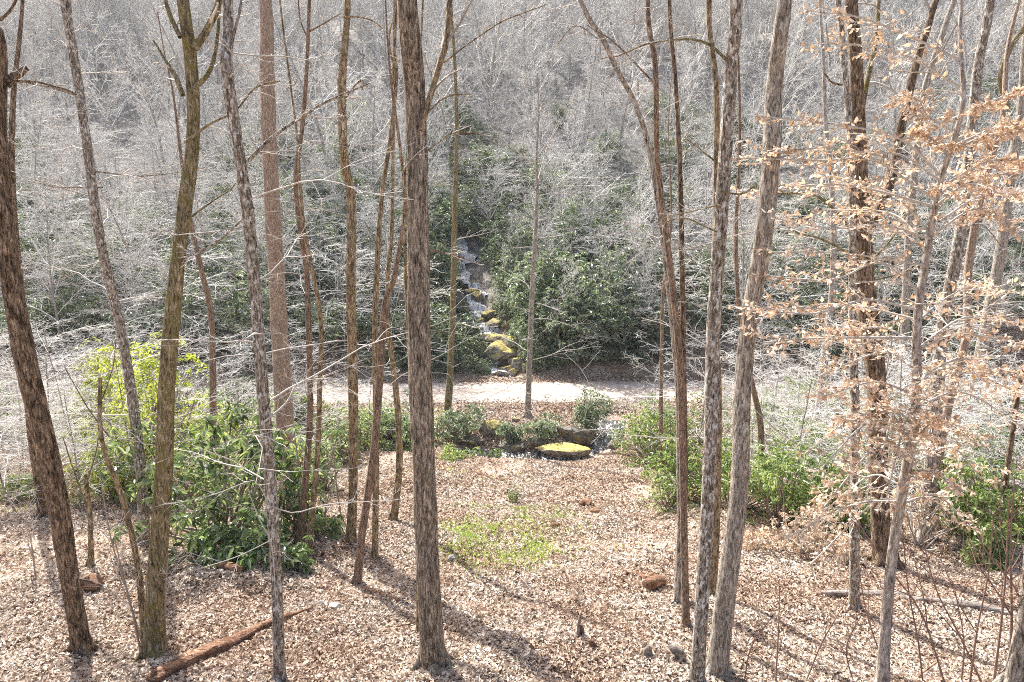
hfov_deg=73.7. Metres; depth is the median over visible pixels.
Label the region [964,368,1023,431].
understory tree
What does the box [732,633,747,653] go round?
stick
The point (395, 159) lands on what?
rhododendron
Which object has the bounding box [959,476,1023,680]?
sapling
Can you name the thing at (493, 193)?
bare tree
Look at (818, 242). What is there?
understory tree
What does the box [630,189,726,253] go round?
understory tree
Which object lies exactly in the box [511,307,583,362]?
rhododendron
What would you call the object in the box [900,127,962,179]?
understory tree
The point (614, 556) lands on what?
fallen branch
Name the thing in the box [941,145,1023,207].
understory tree
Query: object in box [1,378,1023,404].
road
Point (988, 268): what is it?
rhododendron
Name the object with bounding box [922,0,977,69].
bare tree
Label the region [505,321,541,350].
rhododendron
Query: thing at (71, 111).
understory tree
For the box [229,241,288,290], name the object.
rhododendron
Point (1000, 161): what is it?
understory tree
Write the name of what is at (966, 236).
rhododendron
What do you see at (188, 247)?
understory tree
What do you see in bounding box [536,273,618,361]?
rhododendron
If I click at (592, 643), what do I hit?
stump
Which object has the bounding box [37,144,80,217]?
bare tree
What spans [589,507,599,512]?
wood chunk
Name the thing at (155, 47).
bare tree
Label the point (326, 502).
sapling
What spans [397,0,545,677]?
oak tree
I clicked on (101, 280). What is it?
understory tree
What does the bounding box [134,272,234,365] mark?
rhododendron
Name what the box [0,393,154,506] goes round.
understory tree
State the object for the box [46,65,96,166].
bare tree
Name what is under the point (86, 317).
rhododendron
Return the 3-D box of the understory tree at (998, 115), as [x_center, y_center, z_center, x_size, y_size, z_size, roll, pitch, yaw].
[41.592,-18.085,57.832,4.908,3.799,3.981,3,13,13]
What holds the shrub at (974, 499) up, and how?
on the ground at (480, 274)
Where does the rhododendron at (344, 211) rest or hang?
on the ground at (480, 274)
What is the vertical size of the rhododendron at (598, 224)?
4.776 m
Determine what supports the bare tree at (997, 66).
on the ground at (480, 274)
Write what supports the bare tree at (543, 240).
on the ground at (480, 274)
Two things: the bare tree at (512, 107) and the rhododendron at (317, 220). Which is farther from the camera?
the bare tree at (512, 107)
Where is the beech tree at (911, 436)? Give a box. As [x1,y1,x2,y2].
[715,0,1023,681]
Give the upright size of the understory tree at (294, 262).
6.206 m
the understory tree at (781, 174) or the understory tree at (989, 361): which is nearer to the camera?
the understory tree at (989, 361)
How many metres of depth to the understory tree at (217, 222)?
44.10 m
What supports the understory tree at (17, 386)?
on the ground at (480, 274)
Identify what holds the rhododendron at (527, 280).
on the ground at (480, 274)
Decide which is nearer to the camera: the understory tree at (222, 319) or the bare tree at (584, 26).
the understory tree at (222, 319)
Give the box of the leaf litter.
[0,310,1023,681]
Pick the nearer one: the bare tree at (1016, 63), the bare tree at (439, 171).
the bare tree at (439, 171)
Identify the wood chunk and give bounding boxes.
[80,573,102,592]
[216,562,244,572]
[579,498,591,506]
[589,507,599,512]
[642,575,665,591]
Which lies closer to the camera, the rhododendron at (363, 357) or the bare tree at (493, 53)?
the rhododendron at (363, 357)
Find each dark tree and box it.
[0,0,47,519]
[778,0,976,571]
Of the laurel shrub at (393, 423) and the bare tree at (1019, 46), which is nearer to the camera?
the laurel shrub at (393, 423)
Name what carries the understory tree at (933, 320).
on the ground at (480, 274)
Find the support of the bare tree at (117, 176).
on the ground at (480, 274)
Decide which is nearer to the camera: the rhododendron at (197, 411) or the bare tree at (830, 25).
the rhododendron at (197, 411)
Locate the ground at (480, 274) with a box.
[0,0,1023,681]
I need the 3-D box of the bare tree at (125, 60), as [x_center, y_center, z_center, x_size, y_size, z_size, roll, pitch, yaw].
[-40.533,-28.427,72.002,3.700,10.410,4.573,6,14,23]
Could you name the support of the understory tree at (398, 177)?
on the ground at (480, 274)
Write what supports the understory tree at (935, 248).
on the ground at (480, 274)
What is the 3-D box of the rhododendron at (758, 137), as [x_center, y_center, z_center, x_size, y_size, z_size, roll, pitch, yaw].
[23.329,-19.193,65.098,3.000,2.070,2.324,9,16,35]
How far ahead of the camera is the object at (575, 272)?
37.14 m
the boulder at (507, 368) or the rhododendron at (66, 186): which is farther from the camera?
the rhododendron at (66, 186)
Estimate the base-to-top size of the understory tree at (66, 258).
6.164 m
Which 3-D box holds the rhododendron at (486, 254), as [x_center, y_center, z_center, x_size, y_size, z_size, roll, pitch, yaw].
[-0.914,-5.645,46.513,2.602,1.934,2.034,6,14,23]
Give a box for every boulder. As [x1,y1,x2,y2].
[452,435,484,446]
[464,288,478,294]
[471,291,483,302]
[475,317,485,323]
[479,420,500,435]
[481,310,496,320]
[482,340,508,361]
[485,318,500,327]
[486,333,506,343]
[497,365,511,376]
[497,440,527,452]
[500,336,522,348]
[501,320,512,327]
[501,347,517,360]
[508,357,523,371]
[509,368,518,376]
[512,417,519,421]
[517,344,526,358]
[527,437,547,448]
[535,442,591,457]
[554,426,593,445]
[608,440,622,449]
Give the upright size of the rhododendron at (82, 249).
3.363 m
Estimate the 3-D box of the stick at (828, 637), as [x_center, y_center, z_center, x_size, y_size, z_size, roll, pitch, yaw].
[4.814,4.358,9.617,0.268,0.106,0.777,-3,13,-14]
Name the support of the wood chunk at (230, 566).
on the ground at (480, 274)
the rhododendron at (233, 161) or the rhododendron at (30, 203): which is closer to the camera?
the rhododendron at (30, 203)
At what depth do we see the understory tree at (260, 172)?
55.43 m
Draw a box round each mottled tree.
[119,0,473,681]
[877,0,1023,541]
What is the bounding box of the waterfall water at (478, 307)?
[450,235,509,376]
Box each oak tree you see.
[0,0,101,659]
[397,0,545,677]
[705,0,818,681]
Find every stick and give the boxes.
[517,573,534,592]
[517,644,561,649]
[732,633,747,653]
[796,614,835,623]
[827,636,861,653]
[916,652,939,678]
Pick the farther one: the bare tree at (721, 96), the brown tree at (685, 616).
the bare tree at (721, 96)
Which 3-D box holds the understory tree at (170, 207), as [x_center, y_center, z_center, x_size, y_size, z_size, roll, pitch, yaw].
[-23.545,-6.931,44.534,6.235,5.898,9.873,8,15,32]
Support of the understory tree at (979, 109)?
on the ground at (480, 274)
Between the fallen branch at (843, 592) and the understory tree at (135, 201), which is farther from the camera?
the understory tree at (135, 201)
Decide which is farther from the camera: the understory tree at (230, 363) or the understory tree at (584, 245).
the understory tree at (584, 245)
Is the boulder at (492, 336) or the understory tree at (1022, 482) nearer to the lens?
the understory tree at (1022, 482)
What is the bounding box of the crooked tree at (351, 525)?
[180,0,475,544]
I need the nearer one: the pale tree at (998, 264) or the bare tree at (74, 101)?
the pale tree at (998, 264)
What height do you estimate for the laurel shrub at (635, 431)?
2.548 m
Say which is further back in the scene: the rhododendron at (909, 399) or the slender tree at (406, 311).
the rhododendron at (909, 399)
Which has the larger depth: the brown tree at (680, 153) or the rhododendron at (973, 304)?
the rhododendron at (973, 304)
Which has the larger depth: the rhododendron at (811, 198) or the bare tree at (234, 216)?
the rhododendron at (811, 198)
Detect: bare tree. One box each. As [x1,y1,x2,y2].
[0,0,35,101]
[0,0,51,127]
[0,180,98,355]
[6,9,58,135]
[7,48,66,163]
[7,77,65,207]
[8,11,66,121]
[8,134,29,168]
[15,0,46,70]
[15,94,81,248]
[26,161,95,281]
[36,0,66,73]
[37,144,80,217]
[40,24,81,109]
[43,47,100,190]
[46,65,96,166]
[47,117,176,313]
[54,8,93,89]
[59,0,131,100]
[59,4,134,158]
[62,110,117,211]
[66,100,133,220]
[75,167,115,218]
[90,81,123,173]
[93,137,143,228]
[93,177,152,291]
[96,55,130,140]
[100,221,160,347]
[102,17,148,120]
[105,0,156,92]
[107,42,185,201]
[117,11,177,112]
[119,72,171,188]
[124,0,217,151]
[126,0,210,122]
[130,27,154,100]
[134,122,180,225]
[142,77,213,196]
[142,116,213,218]
[143,0,205,82]
[144,7,182,118]
[144,257,194,357]
[151,0,210,79]
[156,36,186,125]
[161,137,241,273]
[181,0,218,98]
[181,57,227,166]
[183,0,257,125]
[193,1,212,54]
[194,150,219,219]
[197,45,210,97]
[199,80,225,186]
[200,1,243,71]
[201,32,222,113]
[206,164,308,287]
[207,81,250,161]
[208,133,264,254]
[209,43,262,209]
[222,63,280,160]
[225,110,312,253]
[233,7,257,103]
[233,9,291,97]
[233,25,258,114]
[234,1,259,78]
[234,5,316,202]
[237,0,371,200]
[239,15,315,185]
[241,32,286,118]
[250,0,298,87]
[272,0,305,92]
[276,94,330,191]
[281,45,325,151]
[284,17,313,101]
[286,174,328,250]
[300,0,341,93]
[301,15,328,88]
[308,20,374,168]
[310,199,374,317]
[311,142,356,250]
[312,48,337,132]
[318,59,372,162]
[325,0,368,69]
[331,66,359,137]
[343,0,372,73]
[347,65,402,192]
[351,45,404,192]
[357,198,386,259]
[358,0,399,118]
[359,185,407,320]
[373,0,441,103]
[375,120,406,200]
[381,99,405,159]
[382,0,497,196]
[382,179,402,236]
[394,160,449,240]
[399,18,441,98]
[402,0,465,129]
[402,78,453,200]
[418,0,478,84]
[419,0,475,99]
[424,22,461,113]
[424,62,454,176]
[428,22,474,122]
[440,0,536,133]
[442,0,473,93]
[457,0,499,87]
[465,0,522,118]
[467,32,512,154]
[474,142,513,229]
[480,0,523,86]
[488,0,556,142]
[493,0,527,86]
[495,205,532,272]
[498,64,523,146]
[499,0,563,124]
[505,88,596,248]
[509,38,558,162]
[512,6,552,111]
[513,188,579,275]
[519,1,549,83]
[524,139,573,257]
[530,42,572,155]
[532,0,570,96]
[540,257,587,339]
[542,83,600,210]
[546,116,637,231]
[548,5,638,190]
[550,0,592,99]
[553,0,595,107]
[560,1,612,68]
[569,34,608,162]
[582,0,618,94]
[582,137,618,218]
[583,10,667,183]
[583,222,631,305]
[586,43,630,170]
[611,0,652,97]
[613,180,654,279]
[615,146,668,264]
[617,0,646,72]
[626,217,660,330]
[645,43,708,143]
[651,40,709,183]
[664,0,717,70]
[665,167,712,255]
[666,0,729,116]
[671,0,762,106]
[673,131,779,325]
[684,114,736,252]
[686,20,758,146]
[686,70,749,205]
[706,7,727,83]
[711,165,787,305]
[713,0,746,74]
[716,28,765,154]
[719,0,844,167]
[721,0,767,79]
[723,0,775,28]
[736,19,802,170]
[739,17,762,87]
[739,208,755,272]
[740,146,760,216]
[745,0,772,60]
[765,0,826,125]
[767,3,805,87]
[774,104,847,298]
[783,49,866,194]
[784,0,885,117]
[789,0,829,85]
[789,1,806,60]
[793,8,838,109]
[795,52,848,183]
[798,0,875,109]
[802,0,832,56]
[812,0,844,75]
[825,173,848,256]
[829,51,890,173]
[844,0,890,77]
[845,186,918,292]
[858,0,905,97]
[859,0,903,59]
[861,0,888,59]
[862,4,955,149]
[867,136,897,209]
[870,0,902,72]
[870,119,904,190]
[874,0,916,60]
[875,45,925,142]
[875,258,912,333]
[876,1,941,110]
[885,0,929,76]
[887,0,925,62]
[892,151,952,249]
[907,93,960,196]
[908,0,947,49]
[908,0,951,80]
[909,0,973,120]
[909,122,974,251]
[911,196,991,355]
[918,0,951,51]
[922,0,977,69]
[927,0,1019,117]
[934,42,982,125]
[934,69,985,202]
[935,126,1023,316]
[937,92,988,177]
[938,0,978,97]
[943,0,1017,75]
[946,0,997,74]
[953,23,1008,122]
[954,0,1012,27]
[963,109,1023,235]
[973,19,1021,118]
[973,140,1023,211]
[973,206,1023,301]
[979,26,1018,146]
[983,246,1023,342]
[984,2,1020,99]
[990,0,1021,84]
[992,2,1019,44]
[993,23,1021,86]
[994,141,1023,212]
[998,0,1021,100]
[1000,5,1021,60]
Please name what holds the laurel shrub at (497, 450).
on the ground at (480, 274)
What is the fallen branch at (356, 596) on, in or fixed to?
on the ground at (480, 274)
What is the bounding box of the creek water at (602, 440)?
[0,419,627,460]
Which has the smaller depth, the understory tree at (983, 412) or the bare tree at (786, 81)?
the understory tree at (983, 412)
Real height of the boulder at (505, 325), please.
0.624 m
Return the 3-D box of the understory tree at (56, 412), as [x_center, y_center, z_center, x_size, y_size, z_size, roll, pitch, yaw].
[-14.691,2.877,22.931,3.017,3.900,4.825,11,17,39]
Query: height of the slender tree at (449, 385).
27.200 m
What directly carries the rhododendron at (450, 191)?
on the ground at (480, 274)
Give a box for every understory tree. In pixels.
[0,239,138,331]
[0,260,62,308]
[0,309,71,434]
[0,317,79,405]
[0,319,86,449]
[0,320,143,477]
[0,322,44,409]
[0,322,104,429]
[0,335,85,463]
[0,335,234,484]
[0,340,116,489]
[0,346,124,476]
[0,358,121,489]
[0,360,20,432]
[0,362,84,473]
[0,371,155,521]
[0,383,95,512]
[0,386,72,454]
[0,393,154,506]
[1,375,104,465]
[7,103,59,175]
[12,339,197,452]
[15,101,116,174]
[15,121,138,205]
[15,131,66,181]
[15,142,55,206]
[16,140,106,204]
[16,165,88,219]
[16,175,90,239]
[16,186,111,266]
[16,189,90,251]
[19,133,84,186]
[19,213,110,298]
[25,214,150,305]
[40,207,247,328]
[43,120,167,203]
[45,139,125,194]
[48,328,144,397]
[49,321,160,408]
[53,228,156,315]
[56,270,162,347]
[66,191,173,244]
[69,294,208,419]
[71,122,157,177]
[73,189,173,270]
[74,193,211,270]
[79,356,207,455]
[83,375,233,500]
[84,212,223,328]
[87,236,245,371]
[96,133,173,196]
[104,146,157,194]
[106,176,179,239]
[107,338,208,418]
[110,119,184,179]
[112,184,162,228]
[119,126,217,202]
[121,150,199,216]
[127,330,273,442]
[132,157,202,223]
[135,311,227,413]
[143,195,242,268]
[146,132,227,182]
[155,181,233,231]
[167,197,264,267]
[170,168,264,237]
[172,123,228,173]
[177,329,272,412]
[185,282,270,353]
[187,226,259,299]
[193,380,294,472]
[197,150,309,216]
[197,249,303,322]
[198,144,235,184]
[200,153,253,201]
[202,176,236,216]
[205,189,282,249]
[209,365,306,440]
[214,191,333,267]
[217,327,337,411]
[222,286,341,365]
[226,373,328,454]
[228,168,371,257]
[235,159,291,192]
[237,234,321,291]
[243,187,264,233]
[246,227,381,323]
[250,368,360,475]
[259,202,358,272]
[277,132,339,187]
[285,156,336,222]
[285,241,404,362]
[289,211,388,292]
[290,346,365,433]
[294,158,332,190]
[303,174,369,218]
[305,374,384,430]
[321,185,376,254]
[321,365,409,447]
[328,152,363,178]
[335,246,407,303]
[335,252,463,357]
[336,151,396,199]
[338,196,406,261]
[343,166,404,238]
[349,148,396,183]
[351,159,395,211]
[353,132,404,186]
[374,173,430,215]
[395,138,460,183]
[428,171,458,214]
[429,146,478,187]
[429,150,459,200]
[436,188,479,233]
[446,144,521,205]
[464,103,541,161]
[464,163,524,219]
[477,139,533,188]
[481,216,619,298]
[493,108,566,165]
[495,143,609,248]
[498,169,571,224]
[509,134,588,195]
[522,149,616,206]
[524,117,596,164]
[528,219,606,283]
[535,139,578,187]
[539,207,567,241]
[556,187,615,231]
[559,262,653,344]
[561,184,635,249]
[564,209,646,269]
[566,165,608,200]
[570,228,656,304]
[578,274,671,356]
[582,175,643,231]
[584,159,623,194]
[589,171,638,216]
[593,351,703,445]
[599,221,734,326]
[601,131,665,183]
[616,116,706,181]
[617,159,673,201]
[618,328,766,463]
[621,170,696,229]
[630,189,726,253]
[631,210,710,295]
[631,267,722,352]
[635,110,710,168]
[650,142,713,207]
[652,160,735,228]
[652,178,747,258]
[662,160,709,192]
[671,192,744,244]
[674,210,846,317]
[676,147,744,209]
[684,184,784,254]
[685,236,741,288]
[686,112,744,176]
[686,267,812,363]
[690,131,762,183]
[694,381,813,476]
[697,172,756,235]
[697,351,792,458]
[698,145,805,201]
[698,368,868,504]
[711,181,805,256]
[721,316,802,410]
[722,339,803,442]
[722,367,845,467]
[724,313,864,431]
[726,207,812,296]
[729,196,847,276]
[731,392,840,478]
[734,260,847,353]
[735,124,804,180]
[741,156,802,203]
[744,184,801,216]
[750,312,994,508]
[750,363,867,463]
[754,169,816,213]
[756,332,977,483]
[761,336,866,482]
[765,259,843,322]
[769,220,895,295]
[771,212,848,278]
[777,351,848,412]
[778,354,841,420]
[780,150,836,189]
[782,108,840,158]
[784,151,847,213]
[789,163,925,234]
[792,393,962,516]
[793,343,1006,510]
[803,111,888,169]
[804,359,922,435]
[811,207,890,270]
[814,307,847,352]
[819,144,923,212]
[819,400,907,453]
[833,325,976,418]
[836,333,922,400]
[837,77,946,143]
[838,225,947,294]
[840,159,928,235]
[841,344,993,470]
[848,204,943,270]
[862,376,1020,484]
[865,362,1023,491]
[867,141,911,178]
[875,241,961,317]
[876,211,952,258]
[876,234,1007,348]
[882,220,963,282]
[882,286,970,363]
[885,340,931,403]
[892,321,1022,405]
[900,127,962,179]
[909,95,984,157]
[909,105,1023,172]
[916,170,993,231]
[917,202,995,254]
[922,385,1008,460]
[926,272,1023,350]
[931,77,1011,133]
[937,201,1023,300]
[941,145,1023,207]
[942,395,1023,499]
[945,339,1023,487]
[946,353,1013,419]
[946,374,1023,480]
[950,127,1023,191]
[954,380,1006,448]
[957,352,1023,475]
[963,386,1023,488]
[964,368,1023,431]
[977,112,1023,157]
[977,268,1023,348]
[978,105,1015,136]
[980,198,1023,250]
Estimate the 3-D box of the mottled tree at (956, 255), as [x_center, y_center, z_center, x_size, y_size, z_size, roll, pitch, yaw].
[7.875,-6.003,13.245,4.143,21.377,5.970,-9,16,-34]
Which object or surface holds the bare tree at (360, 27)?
on the ground at (480, 274)
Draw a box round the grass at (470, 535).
[2,402,642,591]
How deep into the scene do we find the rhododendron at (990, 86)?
62.70 m
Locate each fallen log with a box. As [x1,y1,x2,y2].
[145,607,313,681]
[900,595,1016,615]
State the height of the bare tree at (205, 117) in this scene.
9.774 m
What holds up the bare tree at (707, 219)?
on the ground at (480, 274)
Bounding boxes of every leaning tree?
[330,0,444,585]
[474,0,742,604]
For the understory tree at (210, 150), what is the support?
on the ground at (480, 274)
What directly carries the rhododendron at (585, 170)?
on the ground at (480, 274)
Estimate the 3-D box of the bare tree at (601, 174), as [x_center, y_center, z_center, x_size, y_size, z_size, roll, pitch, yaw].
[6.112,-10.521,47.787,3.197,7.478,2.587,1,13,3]
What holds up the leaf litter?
on the ground at (480, 274)
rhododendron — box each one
[0,295,72,348]
[0,296,9,350]
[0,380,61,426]
[7,113,34,152]
[15,138,26,179]
[15,157,44,187]
[16,178,52,208]
[16,183,49,218]
[16,370,124,425]
[17,192,88,234]
[18,213,52,246]
[20,235,56,269]
[23,271,45,305]
[25,286,92,349]
[27,128,60,157]
[28,231,99,280]
[30,221,68,251]
[52,177,84,196]
[56,262,115,308]
[74,291,112,332]
[77,228,140,297]
[79,221,151,259]
[98,306,156,345]
[98,396,295,565]
[110,194,174,245]
[124,307,193,354]
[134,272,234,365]
[136,244,196,297]
[139,365,222,429]
[142,265,198,308]
[156,136,206,181]
[160,230,202,269]
[163,287,251,355]
[172,182,239,226]
[174,387,275,480]
[177,507,293,572]
[193,205,233,246]
[196,230,263,283]
[199,372,273,426]
[200,158,219,188]
[206,241,268,310]
[210,141,230,159]
[211,134,260,157]
[211,163,235,193]
[215,270,314,361]
[218,146,259,181]
[221,148,289,194]
[223,123,255,146]
[228,189,263,223]
[228,203,259,234]
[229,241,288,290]
[243,128,280,162]
[244,424,345,541]
[249,173,287,208]
[257,112,282,135]
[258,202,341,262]
[259,116,314,148]
[259,185,323,235]
[262,281,328,326]
[262,535,314,574]
[263,170,315,220]
[265,250,320,294]
[277,129,308,163]
[290,295,342,344]
[291,243,331,278]
[293,202,337,248]
[302,176,329,206]
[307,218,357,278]
[309,172,342,218]
[312,260,364,292]
[313,138,351,170]
[314,298,379,347]
[320,196,377,248]
[321,119,363,148]
[322,164,371,213]
[329,230,398,305]
[330,189,394,236]
[331,97,371,138]
[333,168,367,190]
[335,138,364,159]
[338,272,404,328]
[341,343,371,366]
[361,196,434,231]
[361,404,448,452]
[364,308,407,354]
[365,172,390,198]
[366,228,397,269]
[375,161,430,198]
[382,147,405,175]
[382,207,463,274]
[383,205,406,253]
[384,339,404,367]
[388,166,447,214]
[391,311,405,342]
[393,302,472,365]
[394,345,407,370]
[396,279,455,330]
[400,242,460,298]
[402,196,473,247]
[427,112,445,145]
[427,135,441,154]
[428,180,450,209]
[429,193,491,238]
[429,241,458,275]
[430,211,462,254]
[430,263,460,299]
[430,325,471,357]
[431,346,457,376]
[434,402,487,442]
[435,181,462,201]
[437,89,483,134]
[437,130,467,151]
[437,179,484,221]
[440,270,466,291]
[440,293,474,317]
[444,256,464,272]
[446,152,493,195]
[454,349,478,371]
[455,312,484,341]
[455,333,489,367]
[461,214,500,245]
[464,193,520,234]
[467,139,513,186]
[468,358,495,375]
[469,123,500,152]
[469,359,489,374]
[470,143,530,191]
[477,231,501,256]
[478,178,513,220]
[478,207,540,251]
[479,244,512,268]
[486,288,510,309]
[487,217,513,253]
[487,228,553,266]
[488,271,507,294]
[489,251,511,274]
[490,264,511,283]
[492,292,515,314]
[493,274,524,302]
[494,419,528,442]
[495,247,567,288]
[495,295,526,323]
[502,169,535,205]
[503,247,593,326]
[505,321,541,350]
[506,323,523,335]
[507,213,601,283]
[508,302,528,333]
[509,146,557,179]
[509,159,579,208]
[509,251,580,311]
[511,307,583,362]
[515,194,568,234]
[515,292,555,328]
[517,339,554,372]
[519,410,567,442]
[520,250,650,330]
[525,163,589,221]
[526,350,555,369]
[533,307,567,341]
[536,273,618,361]
[541,192,601,239]
[545,289,628,357]
[549,100,571,129]
[550,345,573,367]
[555,210,633,273]
[556,255,608,307]
[557,155,613,192]
[561,286,657,349]
[569,337,605,365]
[570,383,615,434]
[574,239,678,330]
[575,163,610,197]
[582,223,658,290]
[588,127,628,165]
[589,190,625,211]
[590,180,652,229]
[592,206,629,249]
[597,342,619,365]
[600,174,633,201]
[605,297,669,347]
[605,332,641,363]
[613,172,649,208]
[614,393,688,461]
[624,332,658,363]
[634,282,687,320]
[635,181,678,227]
[640,134,691,172]
[640,245,703,293]
[641,163,676,191]
[642,90,682,125]
[644,332,672,362]
[645,132,709,187]
[659,129,704,163]
[659,275,738,337]
[664,177,704,216]
[665,100,708,136]
[677,246,729,293]
[692,266,772,323]
[700,101,752,150]
[701,174,749,213]
[710,142,748,161]
[711,173,760,208]
[723,229,801,300]
[729,182,756,219]
[732,153,761,187]
[734,107,754,141]
[742,156,760,182]
[744,128,762,149]
[748,175,792,217]
[753,123,800,157]
[759,280,824,336]
[769,275,859,365]
[771,226,847,275]
[773,191,828,233]
[774,197,807,239]
[778,211,828,242]
[780,246,878,302]
[787,217,829,262]
[788,186,844,223]
[794,110,840,152]
[816,238,848,273]
[822,184,891,242]
[831,131,874,172]
[836,267,914,321]
[857,320,910,358]
[866,119,896,161]
[872,219,947,291]
[873,247,893,279]
[882,255,946,299]
[888,190,948,225]
[888,379,963,422]
[889,304,996,366]
[891,234,966,289]
[892,268,962,323]
[896,200,957,247]
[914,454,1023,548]
[924,269,1002,318]
[936,75,1009,118]
[942,421,1023,490]
[946,226,986,257]
[950,111,990,130]
[958,518,1016,571]
[962,232,994,275]
[967,213,995,240]
[972,195,1023,235]
[972,455,1023,541]
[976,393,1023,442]
[982,141,1023,175]
[996,100,1014,133]
[1002,273,1023,313]
[1003,236,1023,280]
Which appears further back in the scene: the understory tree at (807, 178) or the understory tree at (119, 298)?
the understory tree at (807, 178)
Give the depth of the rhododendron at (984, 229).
48.99 m
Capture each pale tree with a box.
[789,0,921,446]
[835,0,864,610]
[920,0,1023,420]
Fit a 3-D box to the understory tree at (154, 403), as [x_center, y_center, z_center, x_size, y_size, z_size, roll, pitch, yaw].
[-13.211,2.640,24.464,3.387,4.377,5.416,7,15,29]
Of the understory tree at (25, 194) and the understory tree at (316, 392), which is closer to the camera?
the understory tree at (316, 392)
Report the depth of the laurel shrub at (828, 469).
17.94 m
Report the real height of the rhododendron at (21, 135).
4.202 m
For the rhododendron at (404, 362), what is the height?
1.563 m
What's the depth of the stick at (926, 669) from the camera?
9.07 m
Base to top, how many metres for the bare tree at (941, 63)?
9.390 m
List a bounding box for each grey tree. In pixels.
[618,0,756,681]
[992,551,1023,681]
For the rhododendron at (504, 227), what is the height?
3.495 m
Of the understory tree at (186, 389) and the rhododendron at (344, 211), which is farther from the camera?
the rhododendron at (344, 211)
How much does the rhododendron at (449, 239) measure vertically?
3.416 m
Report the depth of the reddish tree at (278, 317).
16.00 m
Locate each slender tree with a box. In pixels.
[1,0,219,545]
[52,340,144,640]
[56,414,117,567]
[108,1,250,495]
[221,0,431,543]
[233,0,499,561]
[279,0,322,557]
[367,0,450,520]
[402,0,423,632]
[429,5,500,423]
[473,53,602,418]
[641,83,713,467]
[734,56,773,504]
[896,0,956,405]
[932,0,1022,532]
[994,362,1023,532]
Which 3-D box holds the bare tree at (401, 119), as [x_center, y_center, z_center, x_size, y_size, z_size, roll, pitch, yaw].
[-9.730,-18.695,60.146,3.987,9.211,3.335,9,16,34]
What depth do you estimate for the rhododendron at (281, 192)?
48.69 m
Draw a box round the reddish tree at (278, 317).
[259,0,296,508]
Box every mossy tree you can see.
[68,0,293,661]
[589,0,819,595]
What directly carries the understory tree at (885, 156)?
on the ground at (480, 274)
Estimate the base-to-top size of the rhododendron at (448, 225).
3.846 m
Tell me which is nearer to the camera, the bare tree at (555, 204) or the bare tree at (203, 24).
the bare tree at (555, 204)
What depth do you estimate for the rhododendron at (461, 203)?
50.65 m
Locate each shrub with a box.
[0,407,82,447]
[0,472,34,500]
[57,337,150,472]
[65,330,252,502]
[65,432,154,504]
[222,411,303,465]
[271,392,313,423]
[296,445,312,469]
[297,428,348,492]
[302,395,371,462]
[322,403,409,449]
[360,389,410,442]
[438,442,480,461]
[471,448,503,458]
[505,482,520,503]
[608,409,702,468]
[637,434,702,513]
[651,386,769,452]
[699,437,801,525]
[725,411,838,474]
[749,436,840,534]
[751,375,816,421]
[770,408,890,480]
[785,456,866,501]
[794,453,891,538]
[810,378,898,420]
[829,426,901,464]
[832,416,969,502]
[915,426,1013,480]
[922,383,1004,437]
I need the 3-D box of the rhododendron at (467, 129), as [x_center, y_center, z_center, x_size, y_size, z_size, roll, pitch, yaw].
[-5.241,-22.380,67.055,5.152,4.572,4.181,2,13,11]
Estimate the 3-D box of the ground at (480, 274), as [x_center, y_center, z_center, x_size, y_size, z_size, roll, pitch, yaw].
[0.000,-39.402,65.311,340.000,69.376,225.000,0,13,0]
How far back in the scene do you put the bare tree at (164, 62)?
71.38 m
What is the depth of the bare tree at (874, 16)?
77.97 m
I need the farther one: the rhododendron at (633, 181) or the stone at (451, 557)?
the rhododendron at (633, 181)
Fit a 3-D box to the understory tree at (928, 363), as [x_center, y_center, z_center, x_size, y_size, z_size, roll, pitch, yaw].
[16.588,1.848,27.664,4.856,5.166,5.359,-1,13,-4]
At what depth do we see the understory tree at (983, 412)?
19.93 m
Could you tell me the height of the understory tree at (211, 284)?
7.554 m
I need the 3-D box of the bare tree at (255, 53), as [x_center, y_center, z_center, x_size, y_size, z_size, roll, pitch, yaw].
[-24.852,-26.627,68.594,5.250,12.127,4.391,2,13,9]
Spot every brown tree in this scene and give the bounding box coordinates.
[572,0,845,627]
[613,0,817,502]
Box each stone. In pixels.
[329,602,341,607]
[447,554,456,560]
[468,583,476,588]
[643,645,652,659]
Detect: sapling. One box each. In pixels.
[0,457,31,491]
[4,497,42,573]
[71,521,150,641]
[75,464,140,648]
[131,545,199,618]
[318,426,347,514]
[319,464,339,537]
[572,578,588,613]
[721,611,795,680]
[723,525,786,551]
[739,573,798,681]
[767,498,861,558]
[806,576,867,678]
[807,529,864,566]
[828,489,944,681]
[831,535,898,648]
[833,597,878,679]
[869,518,950,679]
[888,510,981,681]
[890,478,961,556]
[919,477,1023,648]
[921,429,1023,602]
[922,510,1023,681]
[945,581,991,679]
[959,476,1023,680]
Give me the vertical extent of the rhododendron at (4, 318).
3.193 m
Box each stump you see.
[576,611,581,636]
[580,624,584,634]
[589,639,597,649]
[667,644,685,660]
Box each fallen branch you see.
[341,592,375,605]
[362,586,398,600]
[471,470,510,479]
[610,554,630,560]
[627,571,655,577]
[819,590,907,596]
[908,636,1002,642]
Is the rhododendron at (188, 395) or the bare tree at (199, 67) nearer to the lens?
the rhododendron at (188, 395)
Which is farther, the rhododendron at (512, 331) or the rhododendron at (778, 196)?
the rhododendron at (778, 196)
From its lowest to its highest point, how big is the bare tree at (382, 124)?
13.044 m
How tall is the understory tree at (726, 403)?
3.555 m
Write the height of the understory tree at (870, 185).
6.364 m

